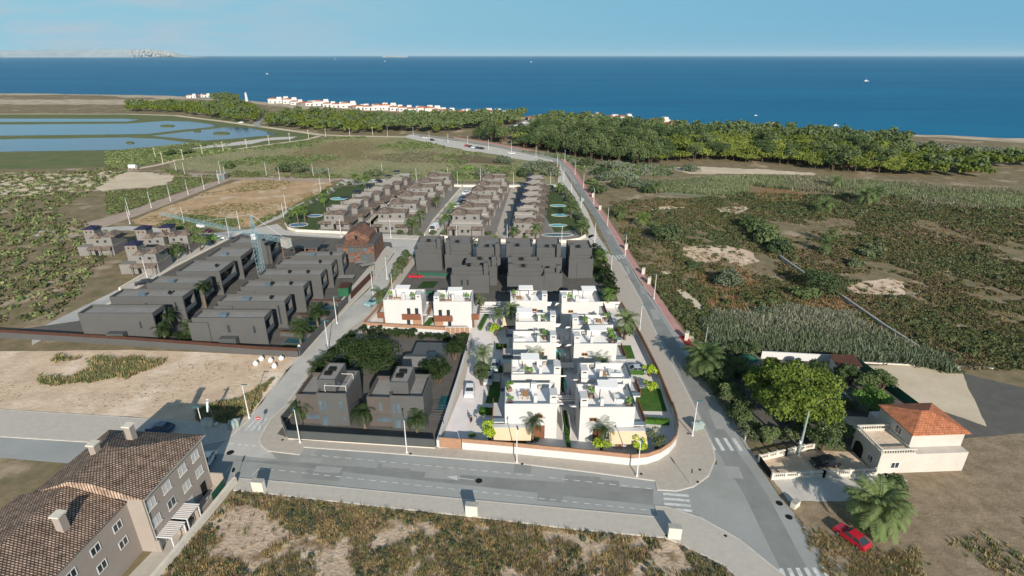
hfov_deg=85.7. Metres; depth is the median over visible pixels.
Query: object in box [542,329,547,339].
potted plant
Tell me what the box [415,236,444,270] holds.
dark grey house
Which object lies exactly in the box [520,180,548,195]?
townhouse
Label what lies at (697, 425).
recycling bin
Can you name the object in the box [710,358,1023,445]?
garden soil
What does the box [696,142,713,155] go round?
pine tree
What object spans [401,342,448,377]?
outbuilding
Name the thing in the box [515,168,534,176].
bush
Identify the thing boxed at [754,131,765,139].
broadleaf tree
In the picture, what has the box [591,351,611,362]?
palm tree
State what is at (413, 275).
parked car
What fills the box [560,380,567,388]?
swimming pool
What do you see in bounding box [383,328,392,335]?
hedge shrub
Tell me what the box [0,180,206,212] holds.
scrub plot
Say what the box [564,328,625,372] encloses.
white villa
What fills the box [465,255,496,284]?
dark grey house
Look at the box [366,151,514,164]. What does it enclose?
brown meadow patch
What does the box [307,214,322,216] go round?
swimming pool
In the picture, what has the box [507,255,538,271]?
dark grey house
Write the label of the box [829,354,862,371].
garden shed
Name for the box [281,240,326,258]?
scaffolded house
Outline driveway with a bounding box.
[444,329,491,446]
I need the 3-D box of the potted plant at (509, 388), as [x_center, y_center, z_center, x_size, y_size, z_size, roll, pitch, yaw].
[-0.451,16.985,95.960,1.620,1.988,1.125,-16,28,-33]
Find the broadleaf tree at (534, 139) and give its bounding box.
[529,135,540,149]
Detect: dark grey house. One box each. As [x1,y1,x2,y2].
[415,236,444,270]
[445,236,472,271]
[450,261,489,292]
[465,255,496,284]
[476,238,500,273]
[505,238,532,273]
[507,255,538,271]
[507,262,543,294]
[535,238,561,269]
[543,264,562,292]
[565,240,592,277]
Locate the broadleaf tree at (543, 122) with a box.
[534,119,547,124]
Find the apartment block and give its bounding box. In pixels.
[0,419,225,575]
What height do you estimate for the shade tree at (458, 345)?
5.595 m
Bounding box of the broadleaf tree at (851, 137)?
[845,135,861,144]
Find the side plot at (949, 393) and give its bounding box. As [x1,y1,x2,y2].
[869,365,985,425]
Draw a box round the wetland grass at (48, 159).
[0,113,318,168]
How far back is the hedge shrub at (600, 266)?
164.24 m
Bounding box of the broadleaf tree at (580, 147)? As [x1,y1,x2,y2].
[576,143,585,156]
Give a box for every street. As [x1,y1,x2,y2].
[0,437,845,572]
[32,224,611,256]
[32,233,235,344]
[216,181,346,233]
[217,253,414,458]
[342,179,555,187]
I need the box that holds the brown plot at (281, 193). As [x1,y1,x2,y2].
[132,180,331,227]
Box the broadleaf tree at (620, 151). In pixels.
[609,145,627,161]
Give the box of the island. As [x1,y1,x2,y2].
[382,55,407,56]
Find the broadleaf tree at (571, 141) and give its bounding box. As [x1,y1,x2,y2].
[562,134,581,154]
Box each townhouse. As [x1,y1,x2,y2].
[317,204,357,228]
[341,199,369,221]
[351,192,380,213]
[364,186,390,207]
[371,204,414,231]
[374,181,400,199]
[385,177,407,191]
[389,195,425,221]
[393,173,414,190]
[399,188,432,212]
[408,180,440,204]
[418,175,448,197]
[427,170,455,190]
[447,205,487,236]
[459,199,493,225]
[464,191,497,215]
[471,183,502,207]
[476,178,505,199]
[481,171,509,192]
[507,212,543,238]
[510,205,544,224]
[516,191,547,208]
[516,197,546,216]
[518,186,548,201]
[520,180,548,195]
[524,175,549,189]
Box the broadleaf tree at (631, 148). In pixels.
[626,145,640,162]
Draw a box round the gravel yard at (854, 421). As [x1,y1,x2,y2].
[843,416,866,435]
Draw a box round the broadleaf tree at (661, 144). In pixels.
[652,141,665,148]
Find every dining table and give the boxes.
[522,390,527,399]
[596,318,601,324]
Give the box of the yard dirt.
[766,433,1023,575]
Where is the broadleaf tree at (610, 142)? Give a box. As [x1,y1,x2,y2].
[605,139,614,145]
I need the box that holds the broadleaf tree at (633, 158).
[627,152,643,162]
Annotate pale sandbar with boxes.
[193,136,296,148]
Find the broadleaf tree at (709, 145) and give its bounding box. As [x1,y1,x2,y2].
[705,141,720,156]
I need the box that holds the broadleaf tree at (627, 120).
[620,116,635,128]
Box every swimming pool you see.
[283,338,306,343]
[289,223,307,226]
[302,320,322,325]
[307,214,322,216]
[319,305,336,309]
[330,197,347,199]
[436,395,450,410]
[541,233,572,236]
[549,204,565,206]
[549,224,566,226]
[552,214,568,216]
[556,350,565,357]
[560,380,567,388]
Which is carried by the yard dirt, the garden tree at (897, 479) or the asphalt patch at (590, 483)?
the garden tree at (897, 479)
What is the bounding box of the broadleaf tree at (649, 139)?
[643,135,653,143]
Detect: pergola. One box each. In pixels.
[428,405,445,424]
[480,306,500,313]
[556,340,569,354]
[557,395,574,400]
[561,363,573,378]
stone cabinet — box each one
[202,417,213,426]
[250,478,265,492]
[465,501,477,517]
[667,523,682,539]
[684,330,689,340]
[790,498,800,509]
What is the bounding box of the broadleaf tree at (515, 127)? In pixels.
[511,123,526,133]
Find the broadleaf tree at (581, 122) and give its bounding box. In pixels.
[575,118,590,130]
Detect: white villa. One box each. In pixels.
[377,289,432,324]
[427,290,479,327]
[492,382,563,440]
[500,358,565,405]
[501,290,551,327]
[502,330,561,374]
[506,311,560,347]
[553,290,606,327]
[563,314,621,348]
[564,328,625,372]
[567,383,647,443]
[569,362,640,403]
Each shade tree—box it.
[330,332,402,375]
[331,356,353,369]
[417,355,451,383]
[444,338,466,359]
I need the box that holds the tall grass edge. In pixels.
[197,385,267,422]
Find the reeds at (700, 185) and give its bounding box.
[645,175,755,195]
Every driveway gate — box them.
[439,437,461,448]
[759,456,771,476]
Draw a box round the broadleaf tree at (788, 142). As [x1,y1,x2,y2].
[782,140,792,147]
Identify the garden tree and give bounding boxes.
[175,225,185,229]
[188,226,209,249]
[206,234,218,242]
[473,361,489,385]
[474,293,486,311]
[614,323,634,339]
[646,427,668,449]
[707,361,734,381]
[719,382,745,401]
[724,356,750,377]
[728,404,752,421]
[757,425,780,444]
[805,421,845,451]
[809,359,831,372]
[828,417,854,437]
[833,362,853,383]
[847,364,862,383]
[853,373,877,390]
[867,369,898,389]
[876,472,909,491]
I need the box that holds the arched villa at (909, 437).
[851,403,971,473]
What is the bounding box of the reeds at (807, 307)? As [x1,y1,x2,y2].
[711,301,860,319]
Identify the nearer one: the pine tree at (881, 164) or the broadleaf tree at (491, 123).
the pine tree at (881, 164)
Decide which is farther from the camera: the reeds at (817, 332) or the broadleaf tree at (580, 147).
the broadleaf tree at (580, 147)
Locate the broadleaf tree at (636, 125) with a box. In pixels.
[626,121,644,130]
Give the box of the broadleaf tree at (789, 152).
[781,149,796,164]
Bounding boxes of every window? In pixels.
[66,566,77,575]
[90,541,101,557]
[96,558,107,574]
[112,518,122,533]
[118,534,128,549]
[146,496,157,512]
[152,512,162,529]
[162,479,172,495]
[167,495,177,511]
[178,462,187,477]
[182,478,191,493]
[191,449,199,463]
[195,464,203,478]
[277,305,281,323]
[307,415,319,418]
[377,417,391,421]
[867,452,873,463]
[889,462,899,468]
[894,424,902,435]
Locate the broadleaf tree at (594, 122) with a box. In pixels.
[582,121,597,131]
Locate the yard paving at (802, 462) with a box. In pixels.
[765,450,870,475]
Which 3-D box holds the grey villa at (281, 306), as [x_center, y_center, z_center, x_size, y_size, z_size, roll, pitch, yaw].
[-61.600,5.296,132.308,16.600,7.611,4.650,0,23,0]
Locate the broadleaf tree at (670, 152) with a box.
[664,149,675,160]
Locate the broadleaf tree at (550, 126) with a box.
[547,124,556,129]
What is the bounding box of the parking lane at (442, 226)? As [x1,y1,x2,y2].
[426,187,471,235]
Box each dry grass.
[139,179,318,226]
[613,196,1023,365]
[695,269,759,296]
[706,294,760,312]
[757,187,815,201]
[782,290,871,313]
[796,515,922,575]
[813,518,1023,575]
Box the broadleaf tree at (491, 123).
[480,118,494,138]
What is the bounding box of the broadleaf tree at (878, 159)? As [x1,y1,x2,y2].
[874,155,890,168]
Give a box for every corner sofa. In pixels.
[513,368,523,373]
[514,335,524,341]
[578,296,588,301]
[607,367,622,376]
[613,392,626,402]
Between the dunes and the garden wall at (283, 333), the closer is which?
the garden wall at (283, 333)
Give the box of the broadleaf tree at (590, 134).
[581,130,595,137]
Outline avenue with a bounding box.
[411,133,827,575]
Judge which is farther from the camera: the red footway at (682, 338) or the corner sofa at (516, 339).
the red footway at (682, 338)
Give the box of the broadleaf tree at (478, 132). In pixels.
[471,127,483,139]
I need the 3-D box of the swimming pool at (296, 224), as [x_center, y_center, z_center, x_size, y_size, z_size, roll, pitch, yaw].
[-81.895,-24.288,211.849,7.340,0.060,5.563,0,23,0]
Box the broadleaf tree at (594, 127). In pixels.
[590,123,604,132]
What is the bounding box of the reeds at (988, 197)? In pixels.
[709,173,1023,209]
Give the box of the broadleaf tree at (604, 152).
[596,147,608,160]
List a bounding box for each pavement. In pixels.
[0,246,394,443]
[235,479,782,575]
[260,248,714,489]
[293,228,419,238]
[444,235,595,244]
[558,165,596,235]
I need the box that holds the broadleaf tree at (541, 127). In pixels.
[538,125,551,146]
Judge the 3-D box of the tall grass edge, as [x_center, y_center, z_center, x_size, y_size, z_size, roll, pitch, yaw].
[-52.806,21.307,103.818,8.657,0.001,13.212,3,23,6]
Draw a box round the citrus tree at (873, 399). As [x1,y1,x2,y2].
[851,384,895,411]
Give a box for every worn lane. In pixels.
[239,460,652,504]
[573,184,807,575]
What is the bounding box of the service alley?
[495,187,517,238]
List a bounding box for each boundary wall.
[0,329,298,356]
[107,232,241,303]
[150,477,236,575]
[280,399,434,447]
[298,296,347,355]
[779,255,804,272]
[835,291,919,345]
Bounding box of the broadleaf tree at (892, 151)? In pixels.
[877,147,900,157]
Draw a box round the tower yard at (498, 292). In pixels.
[400,257,617,300]
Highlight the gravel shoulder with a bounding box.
[405,134,553,161]
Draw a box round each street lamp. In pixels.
[192,406,207,442]
[241,384,249,418]
[292,407,300,442]
[403,416,407,452]
[516,425,518,462]
[636,438,643,476]
[691,400,702,435]
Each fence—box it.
[856,357,918,402]
[863,361,994,368]
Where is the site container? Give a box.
[338,282,351,296]
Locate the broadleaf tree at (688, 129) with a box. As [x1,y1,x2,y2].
[681,127,695,132]
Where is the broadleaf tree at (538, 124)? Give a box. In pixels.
[530,121,543,129]
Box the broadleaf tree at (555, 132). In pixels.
[548,127,565,148]
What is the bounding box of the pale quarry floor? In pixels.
[0,171,173,196]
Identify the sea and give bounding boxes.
[0,56,1023,137]
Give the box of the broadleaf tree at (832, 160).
[824,154,844,170]
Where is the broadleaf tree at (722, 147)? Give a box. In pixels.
[713,141,731,159]
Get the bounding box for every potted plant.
[388,290,392,298]
[410,292,414,299]
[440,293,445,300]
[505,381,513,391]
[507,395,513,402]
[525,366,532,373]
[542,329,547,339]
[567,293,572,301]
[582,316,587,324]
[587,385,594,398]
[603,311,609,321]
[606,327,614,338]
[608,332,616,342]
[626,396,631,406]
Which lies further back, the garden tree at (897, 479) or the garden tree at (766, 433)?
the garden tree at (766, 433)
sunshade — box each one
[395,285,410,296]
[447,287,461,298]
[517,307,531,312]
[519,285,532,289]
[521,353,539,368]
[581,286,595,297]
[589,325,606,341]
[597,380,618,400]
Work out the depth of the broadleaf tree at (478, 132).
420.67 m
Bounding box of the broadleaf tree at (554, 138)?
[545,134,562,152]
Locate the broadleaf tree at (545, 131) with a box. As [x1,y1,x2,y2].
[539,128,549,147]
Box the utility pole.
[797,411,809,455]
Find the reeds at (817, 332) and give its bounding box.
[698,306,966,373]
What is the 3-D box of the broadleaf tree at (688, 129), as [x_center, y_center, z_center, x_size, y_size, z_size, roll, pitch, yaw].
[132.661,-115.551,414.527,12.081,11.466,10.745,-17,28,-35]
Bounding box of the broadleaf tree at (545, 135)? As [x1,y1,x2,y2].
[540,133,553,150]
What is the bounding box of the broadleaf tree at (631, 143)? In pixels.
[623,140,639,161]
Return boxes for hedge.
[424,317,433,325]
[478,314,488,330]
[479,407,491,414]
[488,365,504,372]
[496,343,506,349]
[558,352,563,391]
[562,410,570,447]
[629,367,643,374]
[645,417,669,424]
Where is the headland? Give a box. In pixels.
[0,49,196,56]
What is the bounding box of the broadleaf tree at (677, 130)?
[669,126,687,137]
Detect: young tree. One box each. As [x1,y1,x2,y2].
[481,420,495,439]
[489,323,502,335]
[592,437,612,450]
[633,435,647,452]
[642,364,657,376]
[643,380,657,391]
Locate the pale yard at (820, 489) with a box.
[774,473,907,501]
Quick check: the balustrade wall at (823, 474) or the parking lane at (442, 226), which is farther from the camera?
the parking lane at (442, 226)
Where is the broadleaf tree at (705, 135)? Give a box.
[695,130,712,142]
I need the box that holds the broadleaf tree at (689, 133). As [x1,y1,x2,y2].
[682,130,695,135]
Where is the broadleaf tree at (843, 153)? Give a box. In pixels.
[832,143,861,171]
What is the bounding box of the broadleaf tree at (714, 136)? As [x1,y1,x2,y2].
[706,134,718,140]
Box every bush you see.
[162,149,176,154]
[176,148,194,153]
[221,160,234,167]
[274,164,288,171]
[279,162,301,171]
[290,164,309,172]
[309,168,332,174]
[363,169,384,176]
[459,159,468,162]
[463,166,473,169]
[471,168,492,176]
[490,170,508,174]
[494,155,512,163]
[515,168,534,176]
[520,160,547,171]
[531,159,556,168]
[541,167,561,175]
[577,157,596,165]
[585,178,600,183]
[587,184,608,192]
[591,166,611,174]
[596,171,617,180]
[602,160,626,169]
[609,176,632,187]
[616,173,640,180]
[629,178,652,187]
[639,186,655,193]
[650,222,685,241]
[681,163,700,171]
[687,260,700,268]
[712,271,728,282]
[713,269,743,286]
[738,215,764,226]
[746,223,781,234]
[751,305,774,315]
[753,228,786,244]
[766,238,794,254]
[787,285,822,299]
[801,268,848,296]
[847,257,865,267]
[856,247,875,258]
[863,241,886,251]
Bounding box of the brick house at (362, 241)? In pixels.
[336,223,383,261]
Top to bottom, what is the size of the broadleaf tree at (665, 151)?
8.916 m
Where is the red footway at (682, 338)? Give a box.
[678,336,695,347]
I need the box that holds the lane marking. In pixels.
[226,443,654,510]
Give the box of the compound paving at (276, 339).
[17,233,393,352]
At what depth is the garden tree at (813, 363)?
110.04 m
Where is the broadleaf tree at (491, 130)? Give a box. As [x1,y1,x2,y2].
[484,124,498,141]
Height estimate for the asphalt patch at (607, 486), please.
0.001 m
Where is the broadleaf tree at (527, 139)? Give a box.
[520,134,530,147]
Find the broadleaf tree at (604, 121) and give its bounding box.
[598,118,612,126]
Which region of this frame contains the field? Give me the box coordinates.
[161,492,716,575]
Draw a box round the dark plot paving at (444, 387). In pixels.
[277,332,467,445]
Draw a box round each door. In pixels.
[159,538,166,546]
[188,495,194,502]
[200,480,207,496]
[220,268,229,278]
[223,280,231,288]
[242,255,248,263]
[323,416,328,424]
[339,289,347,295]
[395,419,400,427]
[413,320,421,324]
[435,322,443,326]
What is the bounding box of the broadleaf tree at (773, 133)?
[762,130,781,139]
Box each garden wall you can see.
[118,240,207,289]
[280,330,312,336]
[284,222,347,233]
[297,314,328,319]
[312,299,341,304]
[363,303,444,333]
[367,199,390,222]
[383,301,620,307]
[410,272,450,278]
[424,185,462,235]
[426,291,435,295]
[436,333,471,446]
[440,235,505,241]
[454,185,555,187]
[462,402,678,464]
[533,234,585,242]
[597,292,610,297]
[621,301,672,410]
[712,388,745,440]
[760,351,830,361]
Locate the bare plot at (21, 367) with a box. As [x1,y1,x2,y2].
[0,350,295,423]
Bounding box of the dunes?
[0,99,182,104]
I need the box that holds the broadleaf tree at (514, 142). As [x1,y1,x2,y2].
[512,139,522,145]
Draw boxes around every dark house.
[296,363,362,425]
[367,366,432,428]
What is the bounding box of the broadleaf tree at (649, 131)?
[637,128,654,137]
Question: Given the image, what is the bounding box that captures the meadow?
[167,137,555,182]
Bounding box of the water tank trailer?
[128,164,138,169]
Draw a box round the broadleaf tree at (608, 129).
[602,125,618,138]
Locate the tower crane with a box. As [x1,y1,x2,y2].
[158,212,291,272]
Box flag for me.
[206,399,218,425]
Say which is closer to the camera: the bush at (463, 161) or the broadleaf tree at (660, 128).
the bush at (463, 161)
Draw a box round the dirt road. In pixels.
[53,172,347,241]
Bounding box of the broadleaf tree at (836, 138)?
[824,134,843,143]
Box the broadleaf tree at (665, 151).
[658,149,670,162]
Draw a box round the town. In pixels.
[125,50,176,56]
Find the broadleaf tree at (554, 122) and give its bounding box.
[552,120,565,128]
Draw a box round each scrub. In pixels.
[0,167,126,323]
[103,176,219,213]
[104,142,246,168]
[156,185,330,227]
[160,168,343,178]
[219,136,541,179]
[603,192,1023,278]
[651,275,1023,370]
[830,135,1023,163]
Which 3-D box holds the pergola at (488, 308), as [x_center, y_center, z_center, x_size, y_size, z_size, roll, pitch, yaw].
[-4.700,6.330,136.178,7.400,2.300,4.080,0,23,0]
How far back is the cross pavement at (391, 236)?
199.16 m
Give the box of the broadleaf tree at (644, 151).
[631,147,648,163]
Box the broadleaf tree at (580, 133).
[570,129,590,139]
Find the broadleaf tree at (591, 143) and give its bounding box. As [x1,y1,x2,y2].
[581,138,598,158]
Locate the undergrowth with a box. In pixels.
[521,150,676,175]
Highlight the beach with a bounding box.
[0,93,1023,142]
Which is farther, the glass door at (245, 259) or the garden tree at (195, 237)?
the garden tree at (195, 237)
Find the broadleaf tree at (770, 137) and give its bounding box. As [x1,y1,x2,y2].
[765,134,782,144]
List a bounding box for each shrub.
[172,330,180,337]
[177,332,187,339]
[182,333,190,340]
[282,217,290,223]
[341,334,351,340]
[348,330,357,336]
[357,324,367,332]
[367,326,375,333]
[376,325,384,335]
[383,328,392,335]
[389,270,397,280]
[390,263,402,275]
[390,328,399,336]
[393,262,403,268]
[396,256,406,266]
[397,251,408,261]
[398,329,408,337]
[403,249,412,256]
[407,328,417,337]
[417,332,424,339]
[424,332,433,338]
[433,333,443,340]
[442,333,450,341]
[451,334,460,338]
[459,333,468,341]
[558,185,567,191]
[562,190,571,194]
[565,194,575,201]
[579,216,589,223]
[579,228,588,234]
[591,243,602,250]
[592,249,605,258]
[594,259,610,270]
[598,266,614,278]
[602,275,617,286]
[602,284,619,293]
[702,375,711,381]
[706,378,723,392]
[711,388,721,395]
[717,344,732,354]
[717,394,731,404]
[722,345,734,357]
[723,400,731,409]
[724,404,734,411]
[725,354,734,367]
[726,342,741,355]
[733,361,748,375]
[733,398,754,411]
[735,342,745,356]
[735,419,745,428]
[737,422,753,433]
[738,367,752,380]
[742,428,756,441]
[744,345,754,354]
[747,341,762,355]
[747,420,762,431]
[753,432,760,442]
[777,429,786,440]
[783,427,795,442]
[791,419,812,434]
[791,425,802,439]
[807,434,821,447]
[841,395,858,409]
[875,368,897,382]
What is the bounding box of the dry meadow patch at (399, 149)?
[288,139,497,156]
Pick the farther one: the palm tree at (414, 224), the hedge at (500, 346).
the palm tree at (414, 224)
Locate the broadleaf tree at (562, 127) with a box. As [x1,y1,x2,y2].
[555,124,566,132]
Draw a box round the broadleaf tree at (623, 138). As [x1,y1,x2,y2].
[612,133,636,156]
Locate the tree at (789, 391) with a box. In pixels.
[741,356,847,425]
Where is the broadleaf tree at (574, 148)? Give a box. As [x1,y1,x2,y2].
[570,143,581,155]
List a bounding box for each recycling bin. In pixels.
[227,420,235,429]
[232,418,239,427]
[691,421,700,430]
[697,420,704,429]
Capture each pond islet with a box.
[160,124,174,126]
[213,132,229,134]
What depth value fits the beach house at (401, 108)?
641.80 m
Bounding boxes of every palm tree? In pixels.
[150,321,172,338]
[157,306,177,329]
[166,242,184,258]
[179,319,190,335]
[192,280,211,307]
[286,318,310,344]
[287,398,313,419]
[288,205,301,225]
[298,204,308,221]
[305,301,326,326]
[306,359,326,375]
[313,349,337,367]
[317,193,328,205]
[348,171,359,184]
[349,402,374,428]
[359,174,371,187]
[369,285,388,303]
[388,360,402,375]
[404,216,421,232]
[405,408,428,433]
[415,208,426,226]
[431,195,442,209]
[439,211,451,228]
[445,201,457,217]
[453,169,464,183]
[469,343,494,366]
[491,307,504,323]
[503,301,520,328]
[509,226,520,237]
[521,411,544,442]
[528,346,545,358]
[530,222,542,237]
[554,182,563,193]
[562,199,578,217]
[573,220,588,235]
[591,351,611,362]
[592,252,601,267]
[592,416,616,440]
[596,249,611,264]
[600,287,616,303]
[612,205,627,217]
[614,307,640,338]
[634,212,650,226]
[650,179,664,193]
[655,227,667,241]
[681,339,727,377]
[813,196,837,212]
[816,237,836,252]
[822,227,839,239]
[826,174,843,186]
[842,473,917,544]
[853,187,879,205]
[862,186,887,203]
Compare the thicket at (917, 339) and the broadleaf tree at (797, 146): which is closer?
the thicket at (917, 339)
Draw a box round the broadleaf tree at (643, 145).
[638,143,659,162]
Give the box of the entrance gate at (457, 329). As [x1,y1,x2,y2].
[445,326,469,333]
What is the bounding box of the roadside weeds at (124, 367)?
[36,352,166,385]
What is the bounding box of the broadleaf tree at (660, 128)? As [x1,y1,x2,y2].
[650,124,669,136]
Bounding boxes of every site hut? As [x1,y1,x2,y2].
[339,275,354,279]
[355,260,369,268]
[359,262,374,270]
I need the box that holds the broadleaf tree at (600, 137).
[590,131,606,144]
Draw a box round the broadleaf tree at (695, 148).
[686,143,702,161]
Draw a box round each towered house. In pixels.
[77,225,127,256]
[119,240,172,275]
[133,225,168,249]
[158,223,201,253]
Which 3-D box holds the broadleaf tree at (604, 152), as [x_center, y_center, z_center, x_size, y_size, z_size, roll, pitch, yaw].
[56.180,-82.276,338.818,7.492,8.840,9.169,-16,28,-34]
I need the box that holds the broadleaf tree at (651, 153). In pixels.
[646,143,662,163]
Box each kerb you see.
[0,246,395,444]
[233,478,784,575]
[259,254,715,490]
[291,228,418,238]
[456,138,685,345]
[558,167,597,238]
[703,370,758,462]
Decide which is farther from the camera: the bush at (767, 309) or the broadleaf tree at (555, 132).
the broadleaf tree at (555, 132)
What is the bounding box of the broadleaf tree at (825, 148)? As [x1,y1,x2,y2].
[811,145,829,152]
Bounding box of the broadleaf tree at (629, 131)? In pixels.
[619,126,639,138]
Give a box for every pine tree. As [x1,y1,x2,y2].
[512,132,527,137]
[653,153,668,163]
[670,133,686,140]
[672,151,691,161]
[676,137,694,157]
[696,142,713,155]
[696,149,712,159]
[703,152,715,158]
[715,138,733,144]
[720,149,733,161]
[723,136,738,143]
[729,148,743,160]
[733,143,752,146]
[734,153,747,160]
[735,141,746,145]
[737,135,753,141]
[740,145,762,161]
[744,154,760,162]
[758,151,771,162]
[768,149,783,160]
[770,139,786,149]
[771,152,789,163]
[789,134,804,140]
[791,153,808,165]
[798,139,817,143]
[798,145,819,152]
[798,153,813,165]
[802,135,814,140]
[806,157,823,168]
[808,152,826,165]
[820,154,842,169]
[836,140,853,146]
[846,157,870,172]
[862,149,878,159]
[862,162,877,172]
[863,150,881,159]
[871,160,890,173]
[872,140,891,144]
[875,144,888,148]
[881,157,896,171]
[885,165,901,174]
[889,156,905,162]
[891,160,902,165]
[898,152,918,160]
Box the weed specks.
[0,356,285,406]
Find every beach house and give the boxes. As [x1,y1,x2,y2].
[186,94,197,97]
[201,93,210,97]
[268,97,282,102]
[283,97,297,103]
[290,99,302,104]
[305,100,315,105]
[314,99,329,105]
[322,101,334,106]
[331,102,340,107]
[341,101,356,107]
[356,103,368,109]
[363,104,373,109]
[373,102,387,109]
[381,103,396,109]
[389,104,401,110]
[398,105,410,110]
[407,106,417,111]
[417,105,432,111]
[424,105,440,111]
[525,114,541,119]
[617,114,632,119]
[652,117,669,121]
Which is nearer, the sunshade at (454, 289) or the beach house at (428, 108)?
the sunshade at (454, 289)
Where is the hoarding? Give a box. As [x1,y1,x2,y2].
[350,272,372,298]
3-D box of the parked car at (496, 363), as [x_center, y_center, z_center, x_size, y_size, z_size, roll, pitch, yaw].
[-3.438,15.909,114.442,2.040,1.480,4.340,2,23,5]
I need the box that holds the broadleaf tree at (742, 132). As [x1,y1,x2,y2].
[732,130,750,135]
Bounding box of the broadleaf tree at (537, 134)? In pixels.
[529,131,544,148]
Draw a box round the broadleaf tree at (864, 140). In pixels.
[852,134,870,146]
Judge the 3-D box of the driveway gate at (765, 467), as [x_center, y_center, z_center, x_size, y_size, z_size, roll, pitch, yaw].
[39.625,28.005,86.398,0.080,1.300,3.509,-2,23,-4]
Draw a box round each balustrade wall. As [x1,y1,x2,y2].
[758,442,814,460]
[770,467,878,479]
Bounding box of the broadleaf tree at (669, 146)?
[661,139,676,158]
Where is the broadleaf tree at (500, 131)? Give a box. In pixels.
[495,126,508,143]
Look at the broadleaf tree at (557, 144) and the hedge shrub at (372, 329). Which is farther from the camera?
the broadleaf tree at (557, 144)
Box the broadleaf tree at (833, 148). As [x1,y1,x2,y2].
[816,141,838,163]
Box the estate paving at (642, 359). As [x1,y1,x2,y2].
[365,308,675,453]
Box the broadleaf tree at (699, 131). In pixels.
[696,128,710,134]
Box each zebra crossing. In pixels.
[244,418,267,430]
[663,492,691,511]
[712,438,742,450]
[779,567,837,575]
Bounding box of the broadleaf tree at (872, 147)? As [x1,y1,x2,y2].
[855,141,881,155]
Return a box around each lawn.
[282,345,298,350]
[288,183,374,229]
[302,326,317,331]
[314,311,331,314]
[418,281,438,287]
[485,382,499,402]
[544,191,579,231]
[593,268,603,282]
[617,345,634,358]
[635,388,666,411]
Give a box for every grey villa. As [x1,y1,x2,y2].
[77,304,167,338]
[109,289,196,322]
[146,276,213,307]
[176,260,236,294]
[188,309,274,344]
[206,247,255,278]
[214,294,293,327]
[230,236,279,263]
[237,280,310,311]
[255,269,327,298]
[273,259,337,287]
[291,251,346,277]
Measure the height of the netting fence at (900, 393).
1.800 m
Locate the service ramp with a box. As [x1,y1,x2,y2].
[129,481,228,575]
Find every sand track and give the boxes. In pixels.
[129,136,319,170]
[131,114,405,136]
[253,116,265,126]
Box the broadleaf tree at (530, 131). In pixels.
[520,126,534,133]
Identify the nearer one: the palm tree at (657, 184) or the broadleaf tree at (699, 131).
the palm tree at (657, 184)
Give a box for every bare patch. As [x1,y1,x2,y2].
[613,160,630,162]
[644,206,685,211]
[656,192,715,196]
[674,166,815,174]
[677,289,701,308]
[683,245,758,264]
[697,270,755,296]
[707,297,746,309]
[718,206,749,213]
[749,187,790,192]
[760,191,803,200]
[777,292,874,315]
[848,278,905,295]
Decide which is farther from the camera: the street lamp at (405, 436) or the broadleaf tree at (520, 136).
the broadleaf tree at (520, 136)
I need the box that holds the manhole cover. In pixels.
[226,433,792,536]
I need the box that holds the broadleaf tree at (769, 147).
[754,140,776,161]
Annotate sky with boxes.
[0,0,1023,55]
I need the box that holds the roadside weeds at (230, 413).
[193,377,274,423]
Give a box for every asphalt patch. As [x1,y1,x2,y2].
[294,448,316,455]
[298,457,322,462]
[302,470,342,480]
[314,466,341,472]
[376,464,409,471]
[381,462,415,468]
[424,470,460,479]
[514,464,530,473]
[537,491,562,501]
[565,475,600,487]
[592,480,620,491]
[639,286,647,293]
[650,309,660,319]
[708,409,727,428]
[711,438,733,455]
[724,466,743,478]
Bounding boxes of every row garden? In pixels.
[287,182,379,230]
[369,187,460,235]
[442,188,510,237]
[507,188,582,240]
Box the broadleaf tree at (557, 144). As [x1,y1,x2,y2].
[552,142,563,152]
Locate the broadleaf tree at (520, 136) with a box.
[516,133,526,147]
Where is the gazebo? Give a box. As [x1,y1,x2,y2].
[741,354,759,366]
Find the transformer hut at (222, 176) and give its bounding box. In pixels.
[216,173,227,179]
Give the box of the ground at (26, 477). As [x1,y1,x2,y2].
[0,93,1023,575]
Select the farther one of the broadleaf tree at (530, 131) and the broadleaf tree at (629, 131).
the broadleaf tree at (530, 131)
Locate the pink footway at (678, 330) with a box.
[454,137,684,335]
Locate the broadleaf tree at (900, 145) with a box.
[888,140,917,152]
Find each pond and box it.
[0,119,138,121]
[0,121,219,135]
[0,137,187,151]
[154,127,275,140]
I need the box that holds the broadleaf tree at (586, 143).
[582,138,596,155]
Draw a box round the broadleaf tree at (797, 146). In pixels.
[785,144,802,150]
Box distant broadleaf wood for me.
[126,91,1023,167]
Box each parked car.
[134,278,151,285]
[145,421,174,432]
[205,450,217,467]
[213,235,224,241]
[364,297,380,306]
[408,273,422,278]
[429,222,438,231]
[464,383,474,397]
[483,371,493,384]
[490,359,500,371]
[628,364,647,373]
[809,454,841,468]
[832,522,871,551]
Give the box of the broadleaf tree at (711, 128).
[703,126,715,132]
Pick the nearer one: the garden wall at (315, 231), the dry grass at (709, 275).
the dry grass at (709, 275)
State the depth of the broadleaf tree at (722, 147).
341.52 m
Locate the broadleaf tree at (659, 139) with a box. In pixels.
[652,137,670,143]
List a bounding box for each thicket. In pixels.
[611,191,1023,237]
[625,234,1023,362]
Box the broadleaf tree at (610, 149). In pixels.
[602,144,616,160]
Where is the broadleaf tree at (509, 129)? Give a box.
[504,126,513,140]
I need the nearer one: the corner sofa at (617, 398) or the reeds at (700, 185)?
the corner sofa at (617, 398)

